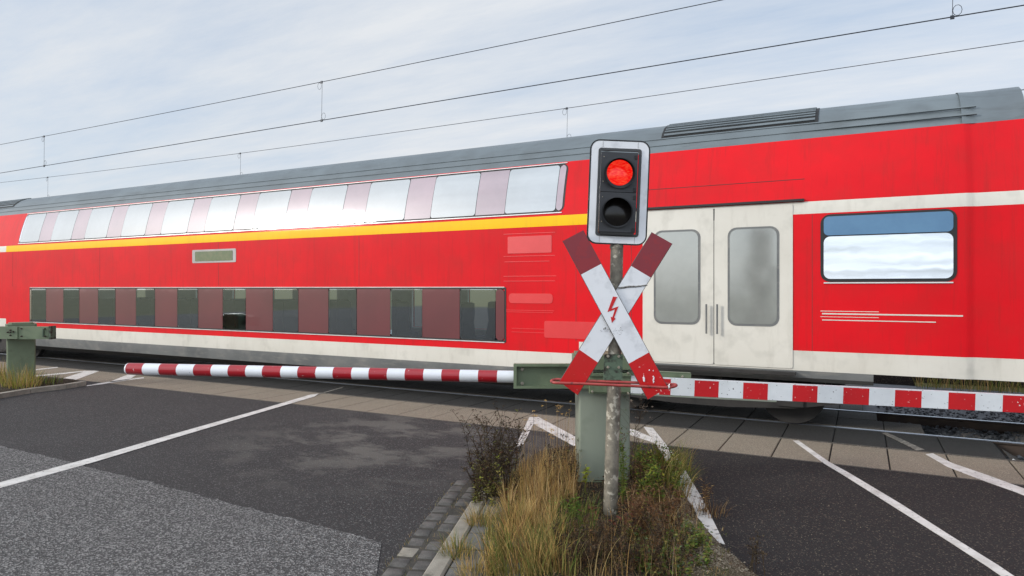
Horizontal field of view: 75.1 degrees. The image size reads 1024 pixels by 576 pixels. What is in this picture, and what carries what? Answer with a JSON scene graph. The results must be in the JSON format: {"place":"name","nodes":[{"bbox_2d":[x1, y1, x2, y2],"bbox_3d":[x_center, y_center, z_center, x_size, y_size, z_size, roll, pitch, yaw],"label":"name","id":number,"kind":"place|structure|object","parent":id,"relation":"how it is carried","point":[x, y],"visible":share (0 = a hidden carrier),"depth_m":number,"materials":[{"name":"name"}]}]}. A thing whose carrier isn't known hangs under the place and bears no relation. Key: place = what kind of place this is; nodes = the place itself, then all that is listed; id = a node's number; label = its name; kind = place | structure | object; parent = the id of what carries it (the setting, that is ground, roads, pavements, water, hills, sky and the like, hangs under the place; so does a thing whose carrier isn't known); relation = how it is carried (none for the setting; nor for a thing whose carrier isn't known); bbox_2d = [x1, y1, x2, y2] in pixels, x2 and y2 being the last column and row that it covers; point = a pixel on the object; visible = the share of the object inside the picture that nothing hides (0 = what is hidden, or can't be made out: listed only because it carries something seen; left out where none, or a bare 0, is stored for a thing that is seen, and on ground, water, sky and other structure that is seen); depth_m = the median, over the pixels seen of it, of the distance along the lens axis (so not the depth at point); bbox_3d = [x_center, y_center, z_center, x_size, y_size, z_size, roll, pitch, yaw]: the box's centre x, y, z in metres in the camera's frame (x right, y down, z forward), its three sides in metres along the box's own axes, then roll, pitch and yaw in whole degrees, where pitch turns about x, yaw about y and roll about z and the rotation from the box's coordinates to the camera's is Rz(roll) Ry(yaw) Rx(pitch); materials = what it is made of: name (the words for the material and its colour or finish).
{"place":"outdoors","nodes":[
{"label":"outdoors","id":0,"kind":"place"},
{"bbox_2d":[0,446,380,575],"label":"road","id":1,"kind":"structure","parent":0,"point":[82,520],"depth_m":5.25,"materials":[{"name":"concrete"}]},
{"bbox_2d":[0,374,572,575],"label":"road","id":2,"kind":"structure","parent":0,"point":[338,470],"depth_m":8.04,"materials":[{"name":"grey asphalt"}]},
{"bbox_2d":[0,375,77,391],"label":"traffic island","id":3,"kind":"structure","parent":2,"relation":"on","point":[5,389],"depth_m":13.01,"materials":[{"name":"soil"}]},
{"bbox_2d":[0,358,6,382],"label":"grass tuft","id":4,"kind":"object","parent":3,"relation":"on","point":[2,372],"visible":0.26,"depth_m":13.17,"materials":[{"name":"yellow plant"}]},
{"bbox_2d":[0,362,44,388],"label":"grass tuft","id":5,"kind":"object","parent":3,"relation":"on","point":[13,384],"visible":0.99,"depth_m":12.57,"materials":[{"name":"yellow plant"}]},
{"bbox_2d":[0,322,55,382],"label":"barrier machine","id":6,"kind":"object","parent":3,"relation":"on","point":[20,337],"visible":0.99,"depth_m":13.03,"materials":[{"name":"green metal"}]},
{"bbox_2d":[25,370,65,385],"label":"grass tuft","id":7,"kind":"object","parent":3,"relation":"on","point":[55,380],"visible":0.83,"depth_m":12.99,"materials":[{"name":"green plant"}]},
{"bbox_2d":[0,381,85,398],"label":"kerb","id":8,"kind":"structure","parent":2,"relation":"on","point":[40,389],"depth_m":12.49,"materials":[{"name":"concrete"}]},
{"bbox_2d":[0,394,316,487],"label":"road marking","id":9,"kind":"object","parent":2,"relation":"on","point":[74,464],"visible":1,"depth_m":8.00,"materials":[{"name":"paint"}]},
{"bbox_2d":[380,480,481,575],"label":"gutter","id":10,"kind":"object","parent":2,"relation":"on","point":[411,552],"visible":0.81,"depth_m":5.26,"materials":[{"name":"stone"}]},
{"bbox_2d":[423,537,464,575],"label":"kerb","id":11,"kind":"structure","parent":2,"relation":"on","point":[440,565],"depth_m":4.52,"materials":[{"name":"concrete"}]},
{"bbox_2d":[429,525,483,560],"bbox_3d":[-0.388,1.800,4.690,0.423,0.191,0.454,0,0,-43],"label":"grass tuft","id":12,"kind":"object","parent":11,"relation":"on","point":[454,546],"visible":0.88,"depth_m":4.69,"materials":[{"name":"beige plant"}]},
{"bbox_2d":[448,501,484,538],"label":"kerb","id":13,"kind":"structure","parent":2,"relation":"on","point":[463,525],"depth_m":5.30,"materials":[{"name":"concrete"}]},
{"bbox_2d":[456,499,500,526],"bbox_3d":[-0.267,1.786,5.311,0.431,0.218,0.494,0,0,-1],"label":"grass tuft","id":14,"kind":"object","parent":13,"relation":"on","point":[474,517],"visible":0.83,"depth_m":5.31,"materials":[{"name":"beige plant"}]},
{"bbox_2d":[475,483,495,501],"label":"kerb","id":15,"kind":"structure","parent":2,"relation":"on","point":[484,499],"depth_m":6.08,"materials":[{"name":"stone"}]},
{"bbox_2d":[517,417,574,446],"bbox_3d":[0.559,1.948,8.995,0.839,0.003,2.036,0,0,7],"label":"road marking","id":16,"kind":"object","parent":2,"relation":"on","point":[539,422],"visible":0.56,"depth_m":9.15,"materials":[{"name":"paint"}]},
{"bbox_2d":[137,289,496,306],"bbox_3d":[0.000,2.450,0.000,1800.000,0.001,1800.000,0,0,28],"label":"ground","id":17,"kind":"structure","parent":0,"point":[480,298],"depth_m":217.44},
{"bbox_2d":[0,0,1023,172],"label":"overhead line","id":18,"kind":"object","parent":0,"point":[952,16],"visible":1,"depth_m":12.38,"materials":[{"name":"metal"}]},
{"bbox_2d":[0,41,1023,182],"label":"overhead line","id":19,"kind":"object","parent":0,"point":[566,108],"visible":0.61,"depth_m":16.30,"materials":[{"name":"metal"}]},
{"bbox_2d":[0,0,1023,289],"label":"sky","id":20,"kind":"structure","parent":0,"point":[66,65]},
{"bbox_2d":[44,376,1023,485],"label":"road edge","id":21,"kind":"object","parent":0,"point":[574,435],"visible":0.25,"depth_m":8.23,"materials":[{"name":"grey concrete"}]},
{"bbox_2d":[488,399,585,540],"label":"straw grass","id":22,"kind":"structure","parent":0,"point":[553,482],"depth_m":5.83,"materials":[{"name":"beige plant"}]},
{"bbox_2d":[546,485,602,539],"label":"green grass","id":23,"kind":"structure","parent":0,"point":[574,509],"depth_m":5.35,"materials":[{"name":"green plant"}]},
{"bbox_2d":[415,306,1023,387],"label":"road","id":24,"kind":"structure","parent":0,"point":[481,318],"depth_m":14.90,"materials":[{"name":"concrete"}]},
{"bbox_2d":[630,442,1023,575],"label":"road","id":25,"kind":"structure","parent":0,"point":[985,519],"depth_m":5.63,"materials":[{"name":"grey asphalt"}]},
{"bbox_2d":[114,445,881,574],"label":"gravel","id":26,"kind":"structure","parent":25,"relation":"on","point":[739,569],"depth_m":4.72,"materials":[{"name":"grey gravel"}]},
{"bbox_2d":[488,446,757,575],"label":"traffic island","id":27,"kind":"structure","parent":25,"relation":"on","point":[733,570],"depth_m":5.03,"materials":[{"name":"soil"}]},
{"bbox_2d":[446,495,527,575],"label":"paving","id":28,"kind":"structure","parent":27,"relation":"on","point":[450,572],"depth_m":4.78,"materials":[{"name":"grey concrete"}]},
{"bbox_2d":[450,544,500,575],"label":"grass tuft","id":29,"kind":"object","parent":28,"relation":"on","point":[478,567],"visible":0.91,"depth_m":4.37,"materials":[{"name":"beige plant"}]},
{"bbox_2d":[450,399,531,505],"bbox_3d":[-0.200,1.530,6.276,0.760,0.862,1.331,0,0,0],"label":"dead shrub","id":30,"kind":"object","parent":27,"relation":"on","point":[483,472],"visible":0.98,"depth_m":5.96,"materials":[{"name":"brown plant"}]},
{"bbox_2d":[469,490,588,575],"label":"meadow grass","id":31,"kind":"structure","parent":27,"relation":"on","point":[529,549],"depth_m":4.50,"materials":[{"name":"beige plant"}]},
{"bbox_2d":[372,472,730,575],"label":"ground cover","id":32,"kind":"object","parent":27,"relation":"on","point":[605,531],"visible":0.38,"depth_m":4.93,"materials":[{"name":"green plant"}]},
{"bbox_2d":[124,351,1023,481],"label":"barrier machine","id":33,"kind":"object","parent":27,"relation":"on","point":[590,416],"visible":0.92,"depth_m":6.50,"materials":[{"name":"metal"}]},
{"bbox_2d":[581,464,590,493],"bbox_3d":[0.680,1.752,6.090,0.104,0.274,0.192,0,0,8],"label":"sapling","id":34,"kind":"object","parent":27,"relation":"on","point":[585,475],"visible":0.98,"depth_m":6.10,"materials":[{"name":"green plant"}]},
{"bbox_2d":[478,450,698,565],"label":"fallen leaves","id":35,"kind":"object","parent":27,"relation":"on","point":[613,522],"visible":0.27,"depth_m":5.30,"materials":[{"name":"brown plant"}]},
{"bbox_2d":[550,139,677,515],"bbox_3d":[0.842,0.409,5.598,1.058,3.297,0.445,0,0,0],"label":"crossing signal","id":36,"kind":"object","parent":27,"relation":"on","point":[616,190],"visible":0.97,"depth_m":5.53,"materials":[{"name":"metal"}]},
{"bbox_2d":[550,501,693,575],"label":"withered weeds","id":37,"kind":"object","parent":27,"relation":"on","point":[628,549],"visible":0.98,"depth_m":4.52,"materials":[{"name":"brown plant"}]},
{"bbox_2d":[618,428,634,503],"bbox_3d":[0.972,1.549,5.833,0.208,0.701,0.277,0,0,5],"label":"tall weed","id":38,"kind":"object","parent":27,"relation":"on","point":[623,479],"visible":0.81,"depth_m":5.82,"materials":[{"name":"green plant"}]},
{"bbox_2d":[621,394,652,488],"bbox_3d":[1.165,1.430,6.266,0.346,0.925,0.390,0,0,-41],"label":"dry stalk","id":39,"kind":"object","parent":27,"relation":"on","point":[641,417],"visible":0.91,"depth_m":6.25,"materials":[{"name":"brown plant"}]},
{"bbox_2d":[621,440,684,510],"bbox_3d":[1.334,1.738,6.211,0.565,0.445,1.541,0,0,15],"label":"leafy weed","id":40,"kind":"object","parent":27,"relation":"on","point":[652,478],"visible":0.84,"depth_m":6.08,"materials":[{"name":"green plant"}]},
{"bbox_2d":[617,482,704,546],"bbox_3d":[1.179,1.744,5.224,0.695,0.391,1.227,0,0,18],"label":"rusty weed","id":41,"kind":"object","parent":27,"relation":"on","point":[637,502],"visible":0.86,"depth_m":5.25,"materials":[{"name":"brown plant"}]},
{"bbox_2d":[618,511,713,575],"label":"creeping weed","id":42,"kind":"object","parent":27,"relation":"on","point":[700,537],"visible":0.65,"depth_m":4.65,"materials":[{"name":"green plant"}]},
{"bbox_2d":[630,431,709,497],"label":"arching grass","id":43,"kind":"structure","parent":27,"relation":"on","point":[670,474],"depth_m":6.53,"materials":[{"name":"green plant"}]},
{"bbox_2d":[644,427,724,544],"bbox_3d":[1.770,1.948,7.193,0.184,0.003,4.287,0,0,4],"label":"road marking","id":44,"kind":"object","parent":25,"relation":"on","point":[707,521],"visible":0.55,"depth_m":6.07,"materials":[{"name":"paint"}]},
{"bbox_2d":[683,477,733,518],"bbox_3d":[1.711,1.795,5.722,0.473,0.331,0.383,0,0,42],"label":"dry weed","id":45,"kind":"object","parent":25,"relation":"on","point":[703,508],"visible":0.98,"depth_m":5.76,"materials":[{"name":"brown plant"}]},
{"bbox_2d":[746,531,767,575],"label":"dry weed","id":46,"kind":"object","parent":25,"relation":"on","point":[755,551],"visible":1,"depth_m":4.54,"materials":[{"name":"brown plant"}]},
{"bbox_2d":[794,441,1013,575],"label":"road marking","id":47,"kind":"object","parent":25,"relation":"on","point":[994,567],"visible":1,"depth_m":5.67,"materials":[{"name":"paint"}]},
{"bbox_2d":[926,453,1023,494],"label":"road marking","id":48,"kind":"object","parent":25,"relation":"on","point":[993,480],"visible":1,"depth_m":6.91,"materials":[{"name":"paint"}]},
{"bbox_2d":[863,384,1023,460],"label":"track bed","id":49,"kind":"object","parent":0,"point":[871,408],"depth_m":11.52,"materials":[{"name":"grey gravel"}]},
{"bbox_2d":[0,348,876,420],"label":"crossing panels","id":50,"kind":"object","parent":49,"relation":"on","point":[850,415],"visible":0.2,"depth_m":13.04,"materials":[{"name":"grey concrete"}]},
{"bbox_2d":[0,349,924,433],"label":"crossing panels","id":51,"kind":"object","parent":49,"relation":"on","point":[845,422],"visible":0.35,"depth_m":11.48,"materials":[{"name":"grey concrete"}]},
{"bbox_2d":[0,354,1007,458],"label":"crossing panels","id":52,"kind":"object","parent":49,"relation":"on","point":[981,448],"visible":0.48,"depth_m":10.03,"materials":[{"name":"grey concrete"}]},
{"bbox_2d":[883,432,923,449],"bbox_3d":[4.966,1.946,8.477,0.110,0.003,1.006,0,0,7],"label":"road marking","id":53,"kind":"object","parent":52,"relation":"on","point":[915,447],"visible":1,"depth_m":8.38,"materials":[{"name":"paint"}]},
{"bbox_2d":[0,362,1023,484],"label":"crossing panels","id":54,"kind":"object","parent":49,"relation":"on","point":[923,462],"visible":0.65,"depth_m":8.93,"materials":[{"name":"concrete"}]},
{"bbox_2d":[37,371,83,375],"bbox_3d":[-10.254,1.948,15.146,0.249,0.003,1.130,0,0,33],"label":"road marking","id":55,"kind":"object","parent":54,"relation":"on","point":[63,373],"visible":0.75,"depth_m":15.15,"materials":[{"name":"paint"}]},
{"bbox_2d":[66,371,97,379],"bbox_3d":[-9.529,1.948,14.457,0.345,0.003,2.564,0,0,-16],"label":"road marking","id":56,"kind":"object","parent":54,"relation":"on","point":[80,375],"visible":0.61,"depth_m":14.80,"materials":[{"name":"paint"}]},
{"bbox_2d":[86,377,143,385],"bbox_3d":[-8.244,1.948,13.878,0.198,0.003,1.374,0,0,22],"label":"road marking","id":57,"kind":"object","parent":54,"relation":"on","point":[114,381],"visible":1,"depth_m":13.85,"materials":[{"name":"paint"}]},
{"bbox_2d":[111,375,135,381],"bbox_3d":[-8.351,1.948,14.386,0.280,0.003,1.267,0,0,-15],"label":"road marking","id":58,"kind":"object","parent":54,"relation":"on","point":[126,377],"visible":0.94,"depth_m":14.47,"materials":[{"name":"paint"}]},
{"bbox_2d":[0,361,1023,462],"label":"panel edge","id":59,"kind":"object","parent":54,"relation":"attached to","point":[886,448],"visible":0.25,"depth_m":9.36,"materials":[{"name":"grey metal"}]},
{"bbox_2d":[630,429,654,442],"bbox_3d":[1.672,1.946,8.802,0.212,0.003,0.930,0,0,-18],"label":"road marking","id":60,"kind":"object","parent":54,"relation":"on","point":[647,437],"visible":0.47,"depth_m":8.78,"materials":[{"name":"paint"}]},
{"bbox_2d":[5,354,1023,456],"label":"rail","id":61,"kind":"object","parent":49,"relation":"on","point":[1014,448],"visible":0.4,"depth_m":9.44,"materials":[{"name":"metal"}]},
{"bbox_2d":[0,87,1023,422],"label":"train carriage","id":62,"kind":"object","parent":61,"relation":"on","point":[850,245],"visible":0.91,"depth_m":10.58,"materials":[{"name":"red metal"}]},
{"bbox_2d":[20,213,46,241],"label":"window","id":63,"kind":"structure","parent":62,"relation":"in","point":[33,225],"depth_m":17.96,"materials":[{"name":"white glass"}]},
{"bbox_2d":[51,210,78,240],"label":"window","id":64,"kind":"structure","parent":62,"relation":"in","point":[65,221],"depth_m":17.27,"materials":[{"name":"white glass"}]},
{"bbox_2d":[84,207,113,238],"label":"window","id":65,"kind":"structure","parent":62,"relation":"in","point":[99,220],"depth_m":16.56,"materials":[{"name":"white glass"}]},
{"bbox_2d":[121,203,152,235],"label":"window","id":66,"kind":"structure","parent":62,"relation":"in","point":[137,216],"depth_m":15.87,"materials":[{"name":"white glass"}]},
{"bbox_2d":[161,200,194,233],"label":"window","id":67,"kind":"structure","parent":62,"relation":"in","point":[178,213],"depth_m":15.17,"materials":[{"name":"white glass"}]},
{"bbox_2d":[204,195,240,230],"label":"window","id":68,"kind":"structure","parent":62,"relation":"in","point":[222,211],"depth_m":14.47,"materials":[{"name":"white glass"}]},
{"bbox_2d":[29,287,505,341],"bbox_3d":[-6.507,0.448,14.461,14.500,0.915,0.026,0,0,28],"label":"window frame","id":69,"kind":"structure","parent":62,"relation":"in","point":[504,288],"depth_m":13.26,"materials":[{"name":"black rubber"}]},
{"bbox_2d":[252,191,291,228],"bbox_3d":[-4.968,-1.623,13.799,0.920,0.765,0.243,0,0,28],"label":"window","id":70,"kind":"structure","parent":62,"relation":"in","point":[271,208],"depth_m":13.77,"materials":[{"name":"white glass"}]},
{"bbox_2d":[273,289,290,331],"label":"window","id":71,"kind":"structure","parent":62,"relation":"in","point":[274,289],"depth_m":13.60,"materials":[{"name":"grey glass"}]},
{"bbox_2d":[19,163,567,242],"bbox_3d":[-6.265,-1.623,14.489,16.160,0.825,0.253,0,0,28],"label":"window frame","id":72,"kind":"structure","parent":62,"relation":"in","point":[562,164],"depth_m":12.81,"materials":[{"name":"black rubber"}]},
{"bbox_2d":[306,185,347,224],"bbox_3d":[-3.641,-1.623,13.099,0.920,0.765,0.243,0,0,28],"label":"window","id":73,"kind":"structure","parent":62,"relation":"in","point":[326,204],"depth_m":13.07,"materials":[{"name":"white glass"}]},
{"bbox_2d":[328,289,338,333],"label":"window","id":74,"kind":"structure","parent":62,"relation":"in","point":[329,289],"depth_m":12.88,"materials":[{"name":"grey glass"}]},
{"bbox_2d":[365,179,409,221],"bbox_3d":[-2.314,-1.623,12.400,0.920,0.765,0.243,0,0,28],"label":"window","id":75,"kind":"structure","parent":62,"relation":"in","point":[387,200],"depth_m":12.37,"materials":[{"name":"white glass"}]},
{"bbox_2d":[390,289,410,336],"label":"window","id":76,"kind":"structure","parent":62,"relation":"in","point":[391,289],"depth_m":12.19,"materials":[{"name":"grey glass"}]},
{"bbox_2d":[431,173,480,217],"bbox_3d":[-0.987,-1.623,11.700,0.920,0.765,0.243,0,0,28],"label":"window","id":77,"kind":"structure","parent":62,"relation":"in","point":[454,195],"depth_m":11.67,"materials":[{"name":"white glass"}]},
{"bbox_2d":[460,289,494,339],"bbox_3d":[-0.581,0.448,11.333,0.700,0.855,0.032,0,0,28],"label":"window","id":78,"kind":"structure","parent":62,"relation":"in","point":[461,289],"depth_m":11.50,"materials":[{"name":"grey glass"}]},
{"bbox_2d":[505,165,559,213],"bbox_3d":[0.340,-1.623,11.001,0.920,0.765,0.243,0,0,28],"label":"window","id":79,"kind":"structure","parent":62,"relation":"in","point":[529,189],"depth_m":10.97,"materials":[{"name":"white glass"}]},
{"bbox_2d":[643,208,713,363],"bbox_3d":[2.407,-0.025,9.717,1.035,2.230,0.104,0,0,28],"label":"door","id":80,"kind":"structure","parent":62,"relation":"in","point":[678,299],"depth_m":9.70,"materials":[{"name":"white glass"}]},
{"bbox_2d":[714,204,792,367],"bbox_3d":[3.332,-0.025,9.229,1.035,2.230,0.104,0,0,28],"label":"door","id":81,"kind":"structure","parent":62,"relation":"in","point":[753,245],"depth_m":9.23,"materials":[{"name":"white metal"}]},
{"bbox_2d":[820,209,956,281],"bbox_3d":[4.780,-0.527,8.509,1.520,0.895,0.028,0,0,28],"label":"window frame","id":82,"kind":"structure","parent":62,"relation":"in","point":[953,232],"depth_m":8.45,"materials":[{"name":"black rubber"}]},
{"bbox_2d":[824,233,952,278],"bbox_3d":[4.779,-0.400,8.506,1.440,0.560,0.034,0,0,28],"label":"window","id":83,"kind":"structure","parent":62,"relation":"in","point":[925,255],"depth_m":8.47,"materials":[{"name":"white glass"}]},
{"bbox_2d":[824,211,952,234],"bbox_3d":[4.779,-0.820,8.506,1.440,0.250,0.034,0,0,28],"label":"window","id":84,"kind":"structure","parent":62,"relation":"in","point":[942,221],"depth_m":8.47,"materials":[{"name":"blue glass"}]},
{"bbox_2d":[824,404,862,410],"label":"crossing panels","id":85,"kind":"object","parent":49,"relation":"on","point":[856,407],"visible":0.02,"depth_m":10.89,"materials":[{"name":"grey concrete"}]},
{"bbox_2d":[838,384,862,386],"bbox_3d":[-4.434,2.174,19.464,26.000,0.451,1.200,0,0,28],"label":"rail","id":86,"kind":"object","parent":49,"relation":"on","point":[851,385],"depth_m":13.31,"materials":[{"name":"silver metal"}]},
{"bbox_2d":[823,408,1023,433],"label":"rail","id":87,"kind":"object","parent":49,"relation":"on","point":[979,425],"depth_m":9.98,"materials":[{"name":"metal"}]},
{"bbox_2d":[876,406,1023,460],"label":"ballast","id":88,"kind":"structure","parent":49,"relation":"on","point":[958,433],"depth_m":9.87,"materials":[{"name":"gravel"}]},
{"bbox_2d":[956,427,980,438],"bbox_3d":[6.406,2.164,9.256,0.260,0.172,2.850,0,0,28],"label":"sleeper","id":89,"kind":"object","parent":49,"relation":"on","point":[965,434],"visible":0.04,"depth_m":9.51,"materials":[{"name":"grey concrete"}]},
{"bbox_2d":[1002,449,1021,460],"bbox_3d":[5.952,2.038,7.751,0.315,0.204,0.636,0,0,28],"label":"end deflector","id":90,"kind":"object","parent":49,"relation":"on","point":[1010,456],"visible":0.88,"depth_m":7.91,"materials":[{"name":"grey metal"}]},
{"bbox_2d":[1009,432,1023,441],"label":"sleeper","id":91,"kind":"object","parent":49,"relation":"on","point":[1021,437],"depth_m":9.31,"materials":[{"name":"grey concrete"}]},
{"bbox_2d":[912,377,1023,393],"bbox_3d":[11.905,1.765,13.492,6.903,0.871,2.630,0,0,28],"label":"verge grass","id":92,"kind":"structure","parent":0,"point":[991,385],"depth_m":13.83,"materials":[{"name":"green plant"}]}
]}

